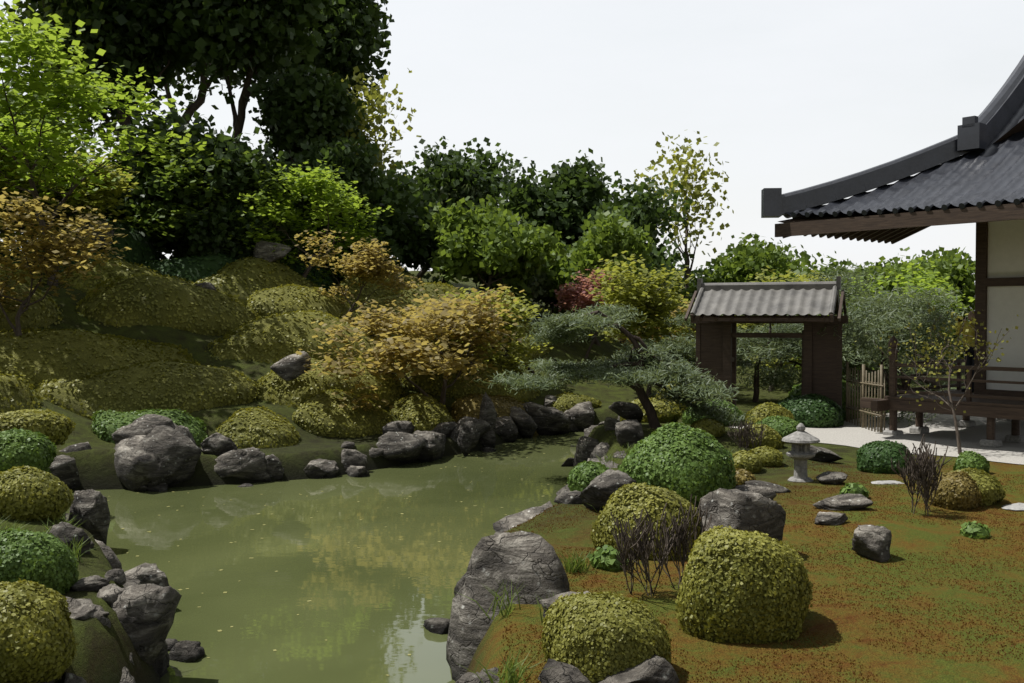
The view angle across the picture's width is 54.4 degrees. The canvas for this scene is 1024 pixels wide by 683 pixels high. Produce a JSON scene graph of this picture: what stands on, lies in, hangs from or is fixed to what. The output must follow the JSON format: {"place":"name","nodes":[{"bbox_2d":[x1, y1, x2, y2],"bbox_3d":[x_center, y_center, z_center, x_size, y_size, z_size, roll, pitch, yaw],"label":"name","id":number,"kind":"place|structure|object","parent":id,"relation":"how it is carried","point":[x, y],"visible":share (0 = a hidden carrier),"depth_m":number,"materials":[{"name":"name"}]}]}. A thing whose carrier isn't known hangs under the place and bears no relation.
{"place":"outdoors","nodes":[
{"label":"outdoors","id":0,"kind":"place"},
{"bbox_2d":[65,431,583,682],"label":"pond water","id":1,"kind":"structure","parent":0,"point":[380,595],"depth_m":12.74,"materials":[{"name":"green liquid"}]},
{"bbox_2d":[107,453,565,675],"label":"floating leaves","id":2,"kind":"object","parent":1,"relation":"on","point":[348,542],"visible":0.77,"depth_m":14.15,"materials":[{"name":"plant"}]},
{"bbox_2d":[0,259,1023,682],"bbox_3d":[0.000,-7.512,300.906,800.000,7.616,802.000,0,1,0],"label":"ground","id":3,"kind":"structure","parent":0,"point":[102,651],"depth_m":9.43,"materials":[{"name":"green plant"}]},
{"bbox_2d":[0,187,699,416],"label":"tree foliage","id":4,"kind":"object","parent":3,"relation":"on","point":[374,266],"visible":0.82,"depth_m":23.28,"materials":[{"name":"orange plant"}]},
{"bbox_2d":[0,443,744,682],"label":"grass tufts","id":5,"kind":"object","parent":3,"relation":"on","point":[511,677],"visible":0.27,"depth_m":8.07,"materials":[{"name":"green plant"}]},
{"bbox_2d":[0,256,813,682],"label":"clipped shrubs","id":6,"kind":"object","parent":3,"relation":"on","point":[66,626],"visible":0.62,"depth_m":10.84,"materials":[{"name":"green plant"}]},
{"bbox_2d":[36,220,847,682],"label":"garden rocks","id":7,"kind":"object","parent":3,"relation":"on","point":[176,452],"visible":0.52,"depth_m":17.53,"materials":[{"name":"grey stone"}]},
{"bbox_2d":[0,223,906,473],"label":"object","id":8,"kind":"object","parent":3,"relation":"on","point":[215,265],"visible":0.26,"depth_m":30.38,"materials":[{"name":"plant"}]},
{"bbox_2d":[0,218,911,473],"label":"shrubs","id":9,"kind":"object","parent":3,"relation":"on","point":[840,412],"visible":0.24,"depth_m":21.61,"materials":[{"name":"green plant"}]},
{"bbox_2d":[60,240,891,681],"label":"rocks","id":10,"kind":"object","parent":3,"relation":"on","point":[144,610],"visible":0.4,"depth_m":9.63,"materials":[{"name":"grey stone"}]},
{"bbox_2d":[0,0,974,381],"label":"tree foliage","id":11,"kind":"object","parent":3,"relation":"on","point":[482,236],"visible":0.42,"depth_m":35.15,"materials":[{"name":"green plant"}]},
{"bbox_2d":[0,0,974,368],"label":"tree foliage","id":12,"kind":"object","parent":3,"relation":"on","point":[54,84],"visible":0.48,"depth_m":26.41,"materials":[{"name":"green plant"}]},
{"bbox_2d":[0,0,974,404],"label":"tree branches","id":13,"kind":"object","parent":3,"relation":"on","point":[196,106],"visible":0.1,"depth_m":30.39,"materials":[{"name":"brown plant"}]},
{"bbox_2d":[0,0,740,333],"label":"background trees","id":14,"kind":"object","parent":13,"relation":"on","point":[301,107],"visible":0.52,"depth_m":37.40,"materials":[{"name":"green plant"}]},
{"bbox_2d":[0,66,840,377],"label":"tree foliage","id":15,"kind":"object","parent":13,"relation":"attached to","point":[652,300],"visible":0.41,"depth_m":29.40,"materials":[{"name":"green plant"}]},
{"bbox_2d":[552,267,618,329],"bbox_3d":[2.711,-1.464,34.254,2.624,2.206,3.046,1,2,23],"label":"red maple foliage","id":16,"kind":"object","parent":13,"relation":"on","point":[577,292],"visible":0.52,"depth_m":33.95,"materials":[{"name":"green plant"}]},
{"bbox_2d":[0,379,999,593],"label":"clipped shrubs","id":17,"kind":"object","parent":3,"relation":"on","point":[6,560],"visible":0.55,"depth_m":12.36,"materials":[{"name":"green plant"}]},
{"bbox_2d":[0,270,1017,682],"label":"clipped shrubs","id":18,"kind":"object","parent":3,"relation":"on","point":[622,602],"visible":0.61,"depth_m":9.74,"materials":[{"name":"green plant"}]},
{"bbox_2d":[420,180,969,429],"bbox_3d":[5.393,-1.639,29.318,18.829,8.861,24.671,0,1,0],"label":"pine foliage","id":19,"kind":"object","parent":3,"relation":"on","point":[864,345],"visible":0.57,"depth_m":22.23,"materials":[{"name":"green plant"}]},
{"bbox_2d":[451,393,981,509],"bbox_3d":[-3.974,1.813,19.553,19.750,1.753,14.848,0,1,0],"label":"shrub","id":20,"kind":"object","parent":3,"relation":"on","point":[971,503],"visible":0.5,"depth_m":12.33,"materials":[{"name":"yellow plant"}]},
{"bbox_2d":[519,284,944,428],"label":"tree trunks","id":21,"kind":"object","parent":3,"relation":"on","point":[649,408],"visible":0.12,"depth_m":18.98,"materials":[{"name":"brown plant"}]},
{"bbox_2d":[498,459,1023,682],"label":"moss","id":22,"kind":"object","parent":3,"relation":"on","point":[828,601],"visible":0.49,"depth_m":8.59,"materials":[{"name":"green plant"}]},
{"bbox_2d":[684,289,847,407],"bbox_3d":[5.950,0.252,23.213,3.565,3.070,2.504,1,2,22],"label":"wooden gate","id":23,"kind":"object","parent":3,"relation":"on","point":[717,336],"visible":0.71,"depth_m":22.81,"materials":[{"name":"brown wood"}]},
{"bbox_2d":[695,288,831,314],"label":"gate roof","id":24,"kind":"structure","parent":23,"relation":"on","point":[813,301],"depth_m":22.56,"materials":[{"name":"grey tile"}]},
{"bbox_2d":[690,276,840,315],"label":"gate ridge tiles","id":25,"kind":"object","parent":24,"relation":"on","point":[835,286],"visible":0.88,"depth_m":23.00,"materials":[{"name":"grey tile"}]},
{"bbox_2d":[723,306,835,315],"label":"gate roof rafters","id":26,"kind":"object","parent":23,"relation":"on","point":[793,315],"depth_m":24.30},
{"bbox_2d":[782,423,819,482],"bbox_3d":[4.160,1.607,14.344,0.542,0.869,0.542,0,1,-17],"label":"stone lantern","id":27,"kind":"object","parent":3,"relation":"on","point":[800,440],"visible":0.97,"depth_m":14.25,"materials":[{"name":"stone"}]},
{"bbox_2d":[610,314,1008,596],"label":"bare shrubs","id":28,"kind":"object","parent":3,"relation":"on","point":[923,473],"visible":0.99,"depth_m":8.60,"materials":[{"name":"brown plant"}]},
{"bbox_2d":[845,362,886,432],"bbox_3d":[7.495,1.177,21.163,0.093,1.483,2.888,0,1,4],"label":"bamboo fence","id":29,"kind":"object","parent":3,"relation":"on","point":[848,406],"visible":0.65,"depth_m":21.22,"materials":[{"name":"brown wood"}]},
{"bbox_2d":[732,412,1023,464],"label":"gravel path","id":30,"kind":"structure","parent":3,"relation":"on","point":[942,433],"depth_m":19.38,"materials":[{"name":"white gravel"}]},
{"bbox_2d":[883,418,1023,447],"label":"foundation stones","id":31,"kind":"object","parent":30,"relation":"on","point":[995,443],"visible":0.77,"depth_m":19.41,"materials":[{"name":"grey stone"}]},
{"bbox_2d":[871,480,1023,510],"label":"stepping stones","id":32,"kind":"object","parent":3,"relation":"on","point":[1016,507],"visible":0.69,"depth_m":12.41,"materials":[{"name":"grey stone"}]},
{"bbox_2d":[0,0,1023,282],"label":"sky","id":33,"kind":"structure","parent":0,"point":[794,95],"materials":[{"name":"white"}]},
{"bbox_2d":[783,154,963,217],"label":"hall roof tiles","id":34,"kind":"object","parent":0,"point":[790,216],"visible":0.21,"depth_m":19.83,"materials":[{"name":"grey tile"}]},
{"bbox_2d":[775,203,1023,439],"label":"timber frame","id":35,"kind":"object","parent":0,"point":[991,405],"visible":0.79,"depth_m":18.87,"materials":[{"name":"brown wood"}]},
{"bbox_2d":[778,200,1023,221],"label":"hall soffit","id":36,"kind":"structure","parent":35,"relation":"on","point":[813,217],"depth_m":18.68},
{"bbox_2d":[784,101,1023,214],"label":"hall roof tiles","id":37,"kind":"object","parent":35,"relation":"on","point":[992,173],"visible":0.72,"depth_m":18.39,"materials":[{"name":"grey tile"}]},
{"bbox_2d":[761,55,1023,217],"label":"hall roof ridges","id":38,"kind":"object","parent":37,"relation":"on","point":[982,130],"visible":0.99,"depth_m":19.33,"materials":[{"name":"grey tile"}]},
{"bbox_2d":[777,119,1023,222],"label":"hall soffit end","id":39,"kind":"structure","parent":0,"point":[1019,127],"depth_m":18.95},
{"bbox_2d":[986,219,1023,390],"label":"hall plaster walls","id":40,"kind":"structure","parent":0,"point":[1005,306],"depth_m":18.95,"materials":[{"name":"beige paint"}]}
]}

